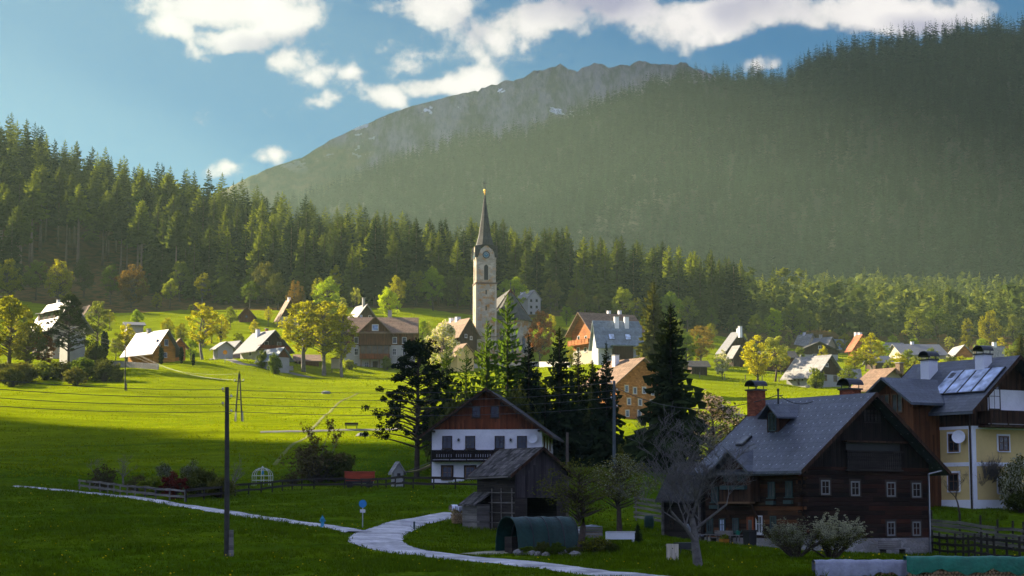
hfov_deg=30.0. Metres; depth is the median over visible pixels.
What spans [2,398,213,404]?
power line
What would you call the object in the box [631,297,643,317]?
broadleaf tree
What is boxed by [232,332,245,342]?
broadleaf tree
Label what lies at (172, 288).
broadleaf tree
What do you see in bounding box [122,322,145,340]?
flat shed
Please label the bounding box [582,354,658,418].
house
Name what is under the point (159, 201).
spruce tree
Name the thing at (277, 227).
spruce tree
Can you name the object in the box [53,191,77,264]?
spruce tree
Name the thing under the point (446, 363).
larch tree
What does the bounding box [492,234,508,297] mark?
spruce tree
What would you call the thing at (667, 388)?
spruce tree
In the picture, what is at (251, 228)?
spruce tree
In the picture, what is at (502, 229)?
spruce tree
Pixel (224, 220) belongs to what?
spruce tree
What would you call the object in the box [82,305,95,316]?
house
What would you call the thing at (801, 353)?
broadleaf tree
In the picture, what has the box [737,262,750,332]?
spruce tree
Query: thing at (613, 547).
garden plant
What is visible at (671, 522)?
window
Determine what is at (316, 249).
spruce tree
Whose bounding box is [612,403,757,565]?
bare tree
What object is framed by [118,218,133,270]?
spruce tree
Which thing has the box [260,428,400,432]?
meadow path
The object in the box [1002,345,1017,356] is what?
broadleaf tree
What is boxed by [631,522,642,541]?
young spruce
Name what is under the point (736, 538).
side table
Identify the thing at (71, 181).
spruce tree
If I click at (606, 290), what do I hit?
spruce tree
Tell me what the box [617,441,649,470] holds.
bush
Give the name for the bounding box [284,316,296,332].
broadleaf tree
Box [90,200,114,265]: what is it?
spruce tree
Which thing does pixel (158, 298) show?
broadleaf tree
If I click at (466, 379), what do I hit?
larch tree
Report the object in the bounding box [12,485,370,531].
gravel path
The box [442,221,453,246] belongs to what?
spruce tree
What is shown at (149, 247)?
spruce tree
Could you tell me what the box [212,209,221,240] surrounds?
spruce tree
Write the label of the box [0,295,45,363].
broadleaf tree
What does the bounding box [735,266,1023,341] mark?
valley wood
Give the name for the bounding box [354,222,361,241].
spruce tree
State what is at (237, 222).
spruce tree
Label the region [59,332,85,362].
annex
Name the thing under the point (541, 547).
garden plant
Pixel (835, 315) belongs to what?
broadleaf tree
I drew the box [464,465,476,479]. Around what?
window
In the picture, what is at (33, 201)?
spruce tree
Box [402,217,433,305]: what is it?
spruce tree
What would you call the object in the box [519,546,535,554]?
garden plant
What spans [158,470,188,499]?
bush
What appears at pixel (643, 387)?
window
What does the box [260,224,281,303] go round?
spruce tree
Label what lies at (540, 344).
broadleaf tree
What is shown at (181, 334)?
broadleaf tree
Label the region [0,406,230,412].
power line
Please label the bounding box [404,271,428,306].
broadleaf tree
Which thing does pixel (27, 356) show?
broadleaf tree
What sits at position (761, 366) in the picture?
broadleaf tree
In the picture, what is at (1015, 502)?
bush
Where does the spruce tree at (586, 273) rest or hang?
on the ground at (90, 251)
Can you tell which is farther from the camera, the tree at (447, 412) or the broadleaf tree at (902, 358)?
the broadleaf tree at (902, 358)
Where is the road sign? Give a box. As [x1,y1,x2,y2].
[359,500,366,526]
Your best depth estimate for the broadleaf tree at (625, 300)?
550.96 m
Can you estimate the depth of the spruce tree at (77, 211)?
636.80 m
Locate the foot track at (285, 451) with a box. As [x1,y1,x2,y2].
[272,393,358,464]
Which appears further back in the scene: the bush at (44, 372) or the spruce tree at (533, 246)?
the spruce tree at (533, 246)
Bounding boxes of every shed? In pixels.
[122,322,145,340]
[458,446,573,529]
[683,361,710,375]
[726,345,745,366]
[756,351,798,371]
[842,369,861,378]
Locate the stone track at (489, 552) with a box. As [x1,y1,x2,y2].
[461,551,506,554]
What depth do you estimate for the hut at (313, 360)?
443.17 m
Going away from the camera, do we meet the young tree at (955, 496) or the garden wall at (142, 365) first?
the young tree at (955, 496)
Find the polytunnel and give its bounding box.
[495,516,578,553]
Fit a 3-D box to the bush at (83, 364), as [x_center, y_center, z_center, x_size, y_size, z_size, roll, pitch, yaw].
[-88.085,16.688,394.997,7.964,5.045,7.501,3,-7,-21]
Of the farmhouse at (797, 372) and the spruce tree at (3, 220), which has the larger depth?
the spruce tree at (3, 220)
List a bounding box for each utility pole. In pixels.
[124,344,126,390]
[222,387,233,555]
[611,381,617,470]
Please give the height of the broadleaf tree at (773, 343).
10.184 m
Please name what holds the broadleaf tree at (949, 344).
on the ground at (90, 251)
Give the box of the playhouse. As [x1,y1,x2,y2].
[388,461,406,486]
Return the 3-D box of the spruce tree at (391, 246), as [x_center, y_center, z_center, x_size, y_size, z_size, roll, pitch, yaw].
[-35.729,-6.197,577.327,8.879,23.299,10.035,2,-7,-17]
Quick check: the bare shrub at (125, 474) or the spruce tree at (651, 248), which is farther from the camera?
the spruce tree at (651, 248)
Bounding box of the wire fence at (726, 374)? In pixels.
[699,372,770,380]
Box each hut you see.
[236,307,256,321]
[293,354,321,366]
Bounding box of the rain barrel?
[644,515,653,528]
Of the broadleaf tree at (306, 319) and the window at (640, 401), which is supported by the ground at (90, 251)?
the broadleaf tree at (306, 319)
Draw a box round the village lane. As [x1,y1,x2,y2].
[224,359,309,376]
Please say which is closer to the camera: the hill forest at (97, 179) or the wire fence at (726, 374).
the wire fence at (726, 374)
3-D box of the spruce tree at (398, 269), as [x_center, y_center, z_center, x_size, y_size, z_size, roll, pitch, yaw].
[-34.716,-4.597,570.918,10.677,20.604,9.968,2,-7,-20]
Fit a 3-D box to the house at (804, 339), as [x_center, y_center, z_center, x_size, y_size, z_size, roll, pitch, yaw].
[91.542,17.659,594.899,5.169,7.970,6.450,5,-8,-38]
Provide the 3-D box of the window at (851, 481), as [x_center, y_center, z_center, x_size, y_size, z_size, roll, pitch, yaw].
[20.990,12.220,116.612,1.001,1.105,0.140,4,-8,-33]
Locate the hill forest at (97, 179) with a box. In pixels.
[0,113,713,264]
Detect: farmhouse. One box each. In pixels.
[419,387,563,484]
[780,354,844,387]
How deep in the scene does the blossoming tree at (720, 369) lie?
392.15 m
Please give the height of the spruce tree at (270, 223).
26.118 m
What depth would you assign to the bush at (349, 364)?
443.31 m
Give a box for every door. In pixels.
[373,361,377,367]
[746,517,753,529]
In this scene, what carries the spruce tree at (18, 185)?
on the ground at (90, 251)
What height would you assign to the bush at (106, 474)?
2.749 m
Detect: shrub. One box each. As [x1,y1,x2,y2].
[86,458,102,484]
[116,454,137,484]
[230,455,243,484]
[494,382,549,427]
[757,517,847,557]
[787,508,871,558]
[964,454,1003,485]
[997,453,1023,509]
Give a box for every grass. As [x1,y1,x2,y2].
[0,310,972,486]
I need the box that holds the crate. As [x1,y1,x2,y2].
[578,525,602,537]
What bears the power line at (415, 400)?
attached to the utility pole at (228, 541)
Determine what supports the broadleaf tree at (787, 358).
on the ground at (90, 251)
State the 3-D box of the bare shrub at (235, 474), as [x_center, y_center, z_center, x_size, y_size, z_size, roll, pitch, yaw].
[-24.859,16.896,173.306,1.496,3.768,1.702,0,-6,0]
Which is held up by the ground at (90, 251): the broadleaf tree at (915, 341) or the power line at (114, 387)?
the broadleaf tree at (915, 341)
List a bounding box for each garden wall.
[113,361,158,369]
[474,362,569,367]
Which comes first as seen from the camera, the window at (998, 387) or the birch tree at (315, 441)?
the window at (998, 387)
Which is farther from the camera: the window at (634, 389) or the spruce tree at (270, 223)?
the spruce tree at (270, 223)
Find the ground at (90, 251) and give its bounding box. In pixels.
[0,219,1023,575]
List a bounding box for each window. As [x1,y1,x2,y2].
[441,436,452,449]
[441,465,453,479]
[464,436,475,449]
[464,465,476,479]
[472,406,480,417]
[490,406,498,417]
[494,436,504,449]
[517,436,526,447]
[624,384,628,392]
[625,409,629,416]
[626,397,631,404]
[632,386,637,394]
[638,398,642,405]
[641,386,646,393]
[667,520,674,528]
[705,518,713,533]
[709,487,719,508]
[719,518,725,530]
[732,518,738,532]
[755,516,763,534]
[765,482,775,504]
[770,516,776,530]
[783,481,793,503]
[819,478,831,495]
[849,479,861,496]
[885,480,897,497]
[885,519,896,536]
[910,480,922,498]
[911,519,922,536]
[947,432,960,452]
[947,471,960,491]
[988,385,1000,409]
[997,434,1010,451]
[997,477,1002,493]
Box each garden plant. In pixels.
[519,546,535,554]
[534,541,549,555]
[545,542,565,555]
[566,547,578,553]
[575,536,614,553]
[602,543,620,551]
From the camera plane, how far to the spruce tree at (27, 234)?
638.56 m
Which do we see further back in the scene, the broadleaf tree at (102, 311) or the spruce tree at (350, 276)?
the spruce tree at (350, 276)
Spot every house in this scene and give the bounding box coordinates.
[31,299,93,358]
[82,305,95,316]
[233,328,294,359]
[273,297,299,327]
[348,298,375,316]
[431,317,480,362]
[517,290,541,314]
[565,310,644,364]
[582,354,658,418]
[588,316,643,364]
[794,332,814,345]
[798,341,841,359]
[811,334,838,348]
[845,332,871,355]
[865,345,1023,508]
[946,344,972,357]
[973,342,1005,358]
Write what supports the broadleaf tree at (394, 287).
on the ground at (90, 251)
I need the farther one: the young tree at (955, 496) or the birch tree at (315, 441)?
the birch tree at (315, 441)
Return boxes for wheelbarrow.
[665,542,691,553]
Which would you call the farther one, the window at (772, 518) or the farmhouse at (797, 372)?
the farmhouse at (797, 372)
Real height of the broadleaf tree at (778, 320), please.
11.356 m
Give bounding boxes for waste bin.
[742,530,757,545]
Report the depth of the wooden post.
135.46 m
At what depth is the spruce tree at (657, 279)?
583.80 m
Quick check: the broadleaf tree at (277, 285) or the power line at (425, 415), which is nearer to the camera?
the power line at (425, 415)
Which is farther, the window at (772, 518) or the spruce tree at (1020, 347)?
the spruce tree at (1020, 347)
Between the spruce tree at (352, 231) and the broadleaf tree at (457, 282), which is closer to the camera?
the broadleaf tree at (457, 282)
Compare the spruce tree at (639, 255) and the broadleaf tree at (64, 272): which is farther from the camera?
the spruce tree at (639, 255)
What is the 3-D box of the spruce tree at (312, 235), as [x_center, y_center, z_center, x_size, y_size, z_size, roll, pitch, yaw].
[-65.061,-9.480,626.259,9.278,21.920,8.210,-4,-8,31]
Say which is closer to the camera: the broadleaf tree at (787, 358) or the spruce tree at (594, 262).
the broadleaf tree at (787, 358)
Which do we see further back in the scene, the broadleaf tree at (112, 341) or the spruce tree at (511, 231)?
the spruce tree at (511, 231)
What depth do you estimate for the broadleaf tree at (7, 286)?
570.12 m
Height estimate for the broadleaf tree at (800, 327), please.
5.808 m
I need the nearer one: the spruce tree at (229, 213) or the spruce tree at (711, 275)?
the spruce tree at (711, 275)
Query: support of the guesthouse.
on the ground at (90, 251)
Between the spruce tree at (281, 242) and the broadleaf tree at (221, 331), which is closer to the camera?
the broadleaf tree at (221, 331)
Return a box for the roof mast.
[777,388,782,403]
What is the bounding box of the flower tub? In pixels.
[719,534,728,542]
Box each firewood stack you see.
[449,504,461,523]
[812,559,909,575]
[903,555,1023,575]
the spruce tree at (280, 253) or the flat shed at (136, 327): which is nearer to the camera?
the flat shed at (136, 327)
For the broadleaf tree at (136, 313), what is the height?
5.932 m
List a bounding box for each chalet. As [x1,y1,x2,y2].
[120,329,183,362]
[688,378,950,554]
[715,326,752,358]
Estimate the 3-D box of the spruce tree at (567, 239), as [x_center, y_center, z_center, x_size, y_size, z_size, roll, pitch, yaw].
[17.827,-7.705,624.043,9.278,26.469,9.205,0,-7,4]
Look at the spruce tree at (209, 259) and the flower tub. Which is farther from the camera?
the spruce tree at (209, 259)
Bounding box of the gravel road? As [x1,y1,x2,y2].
[348,512,663,575]
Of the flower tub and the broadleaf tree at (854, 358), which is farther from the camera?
the broadleaf tree at (854, 358)
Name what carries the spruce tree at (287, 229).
on the ground at (90, 251)
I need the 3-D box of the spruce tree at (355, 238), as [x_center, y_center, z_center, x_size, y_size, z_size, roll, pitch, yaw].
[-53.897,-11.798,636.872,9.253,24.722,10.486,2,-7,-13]
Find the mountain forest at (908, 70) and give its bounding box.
[268,12,1023,323]
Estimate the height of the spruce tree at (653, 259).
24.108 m
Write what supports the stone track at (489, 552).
on the ground at (90, 251)
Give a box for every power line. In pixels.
[0,380,221,389]
[0,389,157,396]
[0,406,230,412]
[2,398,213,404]
[224,382,610,392]
[229,398,607,407]
[232,406,616,415]
[241,390,614,400]
[615,387,776,408]
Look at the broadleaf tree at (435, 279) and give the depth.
557.50 m
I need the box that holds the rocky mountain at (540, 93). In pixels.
[215,61,715,210]
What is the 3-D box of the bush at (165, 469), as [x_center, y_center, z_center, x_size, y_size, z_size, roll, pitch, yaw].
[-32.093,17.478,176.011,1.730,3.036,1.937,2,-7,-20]
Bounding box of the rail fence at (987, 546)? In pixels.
[931,531,1023,556]
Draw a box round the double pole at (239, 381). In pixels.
[234,372,243,421]
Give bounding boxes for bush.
[0,360,13,381]
[0,361,39,382]
[0,366,25,386]
[33,360,52,380]
[49,360,72,379]
[61,366,87,385]
[67,356,102,379]
[84,341,107,365]
[84,464,118,491]
[87,358,120,381]
[109,367,124,381]
[125,473,145,490]
[136,475,166,495]
[155,462,171,482]
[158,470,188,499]
[179,458,200,494]
[180,467,221,496]
[206,476,239,497]
[256,350,266,367]
[267,352,282,373]
[278,442,350,482]
[280,471,302,484]
[317,451,355,481]
[343,360,356,369]
[380,356,392,369]
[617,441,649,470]
[705,428,729,453]
[807,367,824,388]
[1004,490,1023,512]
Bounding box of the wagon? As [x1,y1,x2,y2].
[344,471,374,487]
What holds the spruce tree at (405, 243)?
on the ground at (90, 251)
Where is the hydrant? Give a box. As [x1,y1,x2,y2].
[319,516,325,526]
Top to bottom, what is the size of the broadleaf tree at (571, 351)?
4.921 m
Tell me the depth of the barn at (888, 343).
572.90 m
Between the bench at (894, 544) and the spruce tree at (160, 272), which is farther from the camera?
the spruce tree at (160, 272)
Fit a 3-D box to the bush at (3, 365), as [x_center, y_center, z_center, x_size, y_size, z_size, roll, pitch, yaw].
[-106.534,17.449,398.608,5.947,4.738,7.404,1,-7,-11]
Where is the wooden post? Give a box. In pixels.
[566,432,568,515]
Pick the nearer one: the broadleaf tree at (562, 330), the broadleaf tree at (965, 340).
the broadleaf tree at (562, 330)
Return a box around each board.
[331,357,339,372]
[666,544,678,559]
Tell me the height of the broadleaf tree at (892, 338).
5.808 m
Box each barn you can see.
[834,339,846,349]
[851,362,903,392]
[863,356,893,368]
[882,342,903,348]
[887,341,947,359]
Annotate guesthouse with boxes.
[344,310,418,367]
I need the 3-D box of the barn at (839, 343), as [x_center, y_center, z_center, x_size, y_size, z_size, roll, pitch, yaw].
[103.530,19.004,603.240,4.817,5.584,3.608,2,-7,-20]
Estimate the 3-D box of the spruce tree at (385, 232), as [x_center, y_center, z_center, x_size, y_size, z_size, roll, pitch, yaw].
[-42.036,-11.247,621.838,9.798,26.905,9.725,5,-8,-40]
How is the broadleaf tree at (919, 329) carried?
on the ground at (90, 251)
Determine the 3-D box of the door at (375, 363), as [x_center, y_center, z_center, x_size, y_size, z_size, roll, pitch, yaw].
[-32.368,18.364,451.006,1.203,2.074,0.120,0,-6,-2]
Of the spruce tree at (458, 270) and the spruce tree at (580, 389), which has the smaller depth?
the spruce tree at (580, 389)
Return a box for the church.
[472,183,531,360]
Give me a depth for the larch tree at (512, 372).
228.44 m
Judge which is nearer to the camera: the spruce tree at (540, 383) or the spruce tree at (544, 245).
the spruce tree at (540, 383)
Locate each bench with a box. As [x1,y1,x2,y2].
[345,423,357,428]
[711,530,732,544]
[878,540,905,553]
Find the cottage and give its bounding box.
[447,343,476,371]
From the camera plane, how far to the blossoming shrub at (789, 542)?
97.68 m
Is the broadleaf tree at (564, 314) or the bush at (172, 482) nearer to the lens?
the bush at (172, 482)
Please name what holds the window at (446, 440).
in the farmhouse at (470, 441)
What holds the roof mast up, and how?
attached to the chalet at (873, 461)
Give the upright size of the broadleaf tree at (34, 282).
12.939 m
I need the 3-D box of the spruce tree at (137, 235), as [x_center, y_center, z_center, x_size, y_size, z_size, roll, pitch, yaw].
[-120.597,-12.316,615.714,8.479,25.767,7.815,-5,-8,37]
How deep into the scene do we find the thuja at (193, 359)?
420.73 m
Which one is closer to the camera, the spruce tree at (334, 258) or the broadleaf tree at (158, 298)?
the broadleaf tree at (158, 298)
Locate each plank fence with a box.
[633,496,660,521]
[930,510,1023,548]
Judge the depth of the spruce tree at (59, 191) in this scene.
665.05 m
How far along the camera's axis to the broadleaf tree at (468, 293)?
562.15 m
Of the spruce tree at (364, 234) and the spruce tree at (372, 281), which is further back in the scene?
the spruce tree at (364, 234)
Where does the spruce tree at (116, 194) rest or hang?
on the ground at (90, 251)
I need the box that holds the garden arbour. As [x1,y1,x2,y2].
[252,466,272,484]
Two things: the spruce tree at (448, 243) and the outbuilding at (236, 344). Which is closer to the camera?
the outbuilding at (236, 344)
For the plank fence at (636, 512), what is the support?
on the ground at (90, 251)
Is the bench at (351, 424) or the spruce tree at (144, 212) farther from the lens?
the spruce tree at (144, 212)
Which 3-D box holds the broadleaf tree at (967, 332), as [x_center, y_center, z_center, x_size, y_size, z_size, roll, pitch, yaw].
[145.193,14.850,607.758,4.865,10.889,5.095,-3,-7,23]
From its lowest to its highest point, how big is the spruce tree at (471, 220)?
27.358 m
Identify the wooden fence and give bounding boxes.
[78,479,184,501]
[185,475,476,501]
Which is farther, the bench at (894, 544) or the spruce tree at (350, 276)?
the spruce tree at (350, 276)
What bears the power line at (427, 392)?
attached to the utility pole at (228, 541)
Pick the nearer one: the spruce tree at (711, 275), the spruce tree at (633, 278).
the spruce tree at (633, 278)
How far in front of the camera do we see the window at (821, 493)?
115.28 m
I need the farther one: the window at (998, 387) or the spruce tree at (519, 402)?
the spruce tree at (519, 402)
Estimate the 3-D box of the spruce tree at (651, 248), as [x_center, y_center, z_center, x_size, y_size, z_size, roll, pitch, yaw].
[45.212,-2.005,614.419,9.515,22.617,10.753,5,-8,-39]
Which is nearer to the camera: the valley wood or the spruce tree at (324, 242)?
the spruce tree at (324, 242)
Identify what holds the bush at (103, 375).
on the ground at (90, 251)
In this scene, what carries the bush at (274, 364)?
on the ground at (90, 251)
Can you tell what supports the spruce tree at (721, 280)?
on the ground at (90, 251)
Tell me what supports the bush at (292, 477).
on the ground at (90, 251)
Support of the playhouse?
on the ground at (90, 251)
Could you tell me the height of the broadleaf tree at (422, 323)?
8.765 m
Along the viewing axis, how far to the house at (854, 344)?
542.84 m
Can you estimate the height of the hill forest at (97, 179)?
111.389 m
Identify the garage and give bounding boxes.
[175,338,188,360]
[255,347,293,372]
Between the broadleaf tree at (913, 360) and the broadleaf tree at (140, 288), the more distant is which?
the broadleaf tree at (140, 288)
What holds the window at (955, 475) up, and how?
in the house at (965, 416)
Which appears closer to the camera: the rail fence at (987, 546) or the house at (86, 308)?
the rail fence at (987, 546)
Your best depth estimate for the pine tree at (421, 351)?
215.26 m
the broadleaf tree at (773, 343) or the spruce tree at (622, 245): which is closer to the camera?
the broadleaf tree at (773, 343)
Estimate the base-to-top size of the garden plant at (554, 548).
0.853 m
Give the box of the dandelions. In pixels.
[14,482,1015,575]
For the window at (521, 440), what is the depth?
197.62 m
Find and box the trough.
[605,531,634,541]
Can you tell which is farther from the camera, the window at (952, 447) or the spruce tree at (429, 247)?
the spruce tree at (429, 247)
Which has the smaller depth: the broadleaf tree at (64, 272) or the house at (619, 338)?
the house at (619, 338)
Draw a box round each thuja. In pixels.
[100,331,109,360]
[158,345,163,363]
[179,347,183,363]
[191,352,194,365]
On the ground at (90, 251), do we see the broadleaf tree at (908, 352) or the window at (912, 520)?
the broadleaf tree at (908, 352)
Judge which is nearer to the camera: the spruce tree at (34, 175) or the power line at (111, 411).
the power line at (111, 411)
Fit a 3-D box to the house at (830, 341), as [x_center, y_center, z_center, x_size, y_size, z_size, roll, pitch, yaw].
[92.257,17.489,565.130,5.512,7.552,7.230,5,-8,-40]
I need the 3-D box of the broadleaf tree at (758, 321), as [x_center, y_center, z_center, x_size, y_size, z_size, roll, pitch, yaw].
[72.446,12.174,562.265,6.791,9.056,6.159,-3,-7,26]
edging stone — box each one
[513,549,522,554]
[569,551,579,556]
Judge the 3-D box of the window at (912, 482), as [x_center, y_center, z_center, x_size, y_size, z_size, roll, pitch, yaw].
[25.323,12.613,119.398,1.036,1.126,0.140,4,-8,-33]
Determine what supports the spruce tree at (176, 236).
on the ground at (90, 251)
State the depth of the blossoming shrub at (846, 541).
98.26 m
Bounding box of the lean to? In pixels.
[655,461,705,540]
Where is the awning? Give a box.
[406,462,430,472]
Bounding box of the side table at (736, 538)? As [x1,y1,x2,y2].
[729,535,742,543]
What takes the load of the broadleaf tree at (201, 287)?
on the ground at (90, 251)
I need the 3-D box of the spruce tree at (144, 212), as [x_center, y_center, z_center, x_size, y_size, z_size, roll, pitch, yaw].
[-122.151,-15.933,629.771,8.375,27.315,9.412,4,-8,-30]
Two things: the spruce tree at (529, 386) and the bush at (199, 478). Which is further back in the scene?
the spruce tree at (529, 386)
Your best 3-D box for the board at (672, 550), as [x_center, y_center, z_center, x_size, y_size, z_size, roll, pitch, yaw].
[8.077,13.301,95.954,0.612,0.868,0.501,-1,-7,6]
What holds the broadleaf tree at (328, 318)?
on the ground at (90, 251)
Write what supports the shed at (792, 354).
on the ground at (90, 251)
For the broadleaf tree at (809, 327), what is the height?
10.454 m
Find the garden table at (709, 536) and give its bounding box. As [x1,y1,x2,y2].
[698,534,718,541]
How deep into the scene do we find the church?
481.12 m
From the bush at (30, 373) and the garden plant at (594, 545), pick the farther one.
the bush at (30, 373)
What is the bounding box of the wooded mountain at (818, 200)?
[300,38,1023,286]
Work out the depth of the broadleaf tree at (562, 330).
501.38 m
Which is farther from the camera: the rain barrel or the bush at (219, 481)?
the bush at (219, 481)
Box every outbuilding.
[209,341,236,359]
[228,340,242,358]
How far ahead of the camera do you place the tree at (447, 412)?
212.66 m
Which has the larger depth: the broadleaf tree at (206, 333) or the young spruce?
the broadleaf tree at (206, 333)
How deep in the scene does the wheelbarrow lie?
98.27 m
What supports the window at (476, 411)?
in the farmhouse at (470, 441)
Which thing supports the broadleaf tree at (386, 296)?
on the ground at (90, 251)
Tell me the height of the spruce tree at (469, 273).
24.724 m
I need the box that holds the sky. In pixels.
[0,0,1023,197]
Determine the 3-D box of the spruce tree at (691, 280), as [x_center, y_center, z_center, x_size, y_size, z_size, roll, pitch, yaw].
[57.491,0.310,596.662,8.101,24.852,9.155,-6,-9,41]
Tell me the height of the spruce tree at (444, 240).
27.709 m
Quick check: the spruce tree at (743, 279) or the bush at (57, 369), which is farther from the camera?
the spruce tree at (743, 279)
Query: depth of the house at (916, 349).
526.24 m
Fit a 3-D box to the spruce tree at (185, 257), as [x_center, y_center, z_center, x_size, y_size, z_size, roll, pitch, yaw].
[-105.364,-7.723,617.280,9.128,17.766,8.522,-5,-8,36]
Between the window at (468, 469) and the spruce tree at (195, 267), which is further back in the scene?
the spruce tree at (195, 267)
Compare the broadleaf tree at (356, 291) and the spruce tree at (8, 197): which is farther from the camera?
the spruce tree at (8, 197)
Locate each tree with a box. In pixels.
[0,162,14,242]
[0,181,13,258]
[0,194,9,229]
[0,216,26,289]
[0,258,22,296]
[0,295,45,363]
[1,188,18,258]
[3,205,33,258]
[4,316,19,329]
[9,173,27,254]
[10,325,48,363]
[13,199,33,274]
[17,310,30,322]
[18,180,50,268]
[21,171,46,207]
[21,260,47,300]
[23,223,37,263]
[26,158,57,246]
[32,333,56,362]
[35,163,57,252]
[42,203,56,241]
[43,259,74,298]
[43,293,98,362]
[52,167,67,247]
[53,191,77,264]
[61,181,87,253]
[64,175,76,244]
[66,184,93,269]
[71,180,91,260]
[73,258,94,297]
[85,301,112,342]
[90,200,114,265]
[94,190,116,255]
[98,193,118,261]
[99,264,119,304]
[107,210,130,273]
[107,309,115,326]
[110,180,126,252]
[110,338,119,359]
[112,323,135,361]
[114,264,149,307]
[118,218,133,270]
[125,210,151,288]
[128,169,151,253]
[129,200,155,275]
[130,185,153,251]
[130,309,144,321]
[132,185,154,216]
[136,277,148,299]
[138,197,164,270]
[138,203,165,271]
[139,215,177,294]
[150,292,162,307]
[152,173,183,202]
[152,194,163,209]
[155,194,170,223]
[157,212,179,259]
[160,211,193,296]
[160,317,175,333]
[161,278,177,307]
[162,194,188,229]
[168,261,194,301]
[174,323,189,339]
[177,218,199,261]
[178,194,193,220]
[178,241,190,279]
[182,240,205,299]
[185,303,221,359]
[185,339,197,359]
[191,199,198,227]
[192,192,213,243]
[194,273,211,302]
[196,224,223,298]
[207,193,220,228]
[210,225,243,303]
[211,212,236,290]
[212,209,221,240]
[214,314,230,341]
[217,215,240,286]
[221,203,229,222]
[225,206,235,223]
[225,306,237,325]
[232,206,244,248]
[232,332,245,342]
[234,230,251,298]
[239,202,259,236]
[239,213,258,252]
[240,221,269,300]
[240,281,260,308]
[243,235,266,303]
[249,261,282,306]
[249,319,260,332]
[254,199,268,231]
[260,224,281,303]
[264,213,280,243]
[264,306,272,325]
[265,272,289,309]
[270,238,287,298]
[270,239,283,300]
[271,215,281,240]
[276,220,307,304]
[278,300,331,371]
[282,217,299,256]
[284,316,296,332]
[285,281,304,304]
[287,229,318,301]
[294,217,299,237]
[295,301,351,375]
[298,206,313,241]
[299,416,345,481]
[300,230,326,303]
[308,227,318,243]
[310,216,328,241]
[310,277,325,306]
[311,276,339,312]
[317,233,328,275]
[319,242,345,304]
[322,215,348,272]
[323,304,359,376]
[324,231,345,291]
[325,222,332,244]
[327,215,350,267]
[329,265,342,293]
[338,298,347,307]
[340,245,363,306]
[343,217,356,252]
[344,212,356,253]
[350,217,357,256]
[351,287,361,306]
[353,216,396,305]
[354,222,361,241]
[354,243,366,303]
[355,222,369,269]
[358,233,378,304]
[360,337,464,476]
[363,218,383,257]
[371,210,381,229]
[377,217,386,267]
[377,286,401,316]
[381,213,390,247]
[382,222,406,301]
[384,229,405,275]
[384,240,412,302]
[386,211,394,242]
[387,275,406,310]
[399,233,426,302]
[400,221,425,265]
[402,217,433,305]
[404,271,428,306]
[419,318,428,342]
[420,226,430,259]
[420,266,446,310]
[420,382,435,463]
[422,217,434,248]
[423,229,435,259]
[423,343,461,442]
[424,319,462,372]
[424,321,431,341]
[425,388,469,463]
[427,231,451,305]
[430,219,452,301]
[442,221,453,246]
[442,229,451,262]
[442,274,470,308]
[444,240,469,305]
[447,232,454,251]
[449,229,472,300]
[449,236,458,264]
[455,349,480,401]
[461,218,477,241]
[461,275,473,310]
[465,221,476,300]
[465,228,482,282]
[465,321,506,400]
[482,292,538,398]
[491,222,503,257]
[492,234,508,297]
[497,219,509,254]
[497,279,512,297]
[499,231,529,281]
[501,234,509,265]
[502,235,514,278]
[503,277,528,302]
[505,228,514,247]
[511,334,543,415]
[515,248,538,296]
[519,227,532,264]
[523,309,556,361]
[526,227,535,251]
[527,233,541,264]
[527,455,619,552]
[530,227,550,288]
[530,246,545,307]
[532,382,569,465]
[534,326,593,467]
[534,367,542,397]
[536,227,574,311]
[539,278,563,312]
[545,314,555,331]
[546,226,554,247]
[555,326,567,342]
[558,228,571,271]
[560,224,573,260]
[560,306,572,324]
[564,237,598,312]
[565,241,580,288]
[566,345,576,364]
[569,350,592,465]
[575,388,597,464]
[579,343,625,468]
[582,451,660,530]
[585,358,601,418]
[587,237,599,310]
[588,246,622,313]
[590,295,608,312]
[596,237,609,276]
[608,238,628,313]
[611,287,634,314]
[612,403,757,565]
[614,236,628,284]
[614,244,649,319]
[620,303,707,472]
[625,244,645,285]
[631,240,645,268]
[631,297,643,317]
[632,280,666,362]
[638,246,668,307]
[642,247,662,274]
[647,264,666,307]
[655,240,671,274]
[659,291,684,320]
[661,244,676,292]
[665,255,693,327]
[672,246,685,267]
[672,317,686,340]
[673,334,699,360]
[677,296,699,331]
[681,252,696,290]
[683,257,720,330]
[685,251,702,293]
[685,325,715,360]
[694,389,745,460]
[703,252,716,278]
[704,250,724,318]
[706,323,718,338]
[713,350,731,379]
[715,259,728,328]
[716,260,753,331]
[721,255,730,283]
[726,314,739,331]
[737,258,755,323]
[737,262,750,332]
[740,335,773,379]
[746,314,768,343]
[761,335,789,381]
[763,308,782,339]
[776,350,790,374]
[781,302,805,338]
[784,332,793,346]
[792,323,806,335]
[792,347,804,356]
[802,310,817,333]
[817,345,827,355]
[830,302,856,332]
[836,333,850,352]
[837,365,857,387]
[844,351,863,370]
[856,333,886,368]
[858,342,869,370]
[870,322,881,339]
[872,340,890,355]
[882,360,893,367]
[886,335,899,342]
[888,352,909,374]
[898,349,916,365]
[901,308,933,340]
[907,356,920,369]
[908,337,918,343]
[925,306,951,343]
[926,347,938,358]
[935,464,964,517]
[943,354,957,361]
[944,336,953,350]
[958,334,972,346]
[960,318,975,347]
[973,338,989,347]
[977,310,1003,345]
[997,338,1007,347]
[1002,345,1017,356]
[1003,313,1023,352]
[1010,339,1018,348]
[1014,332,1023,357]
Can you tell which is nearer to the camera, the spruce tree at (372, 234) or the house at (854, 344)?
the house at (854, 344)

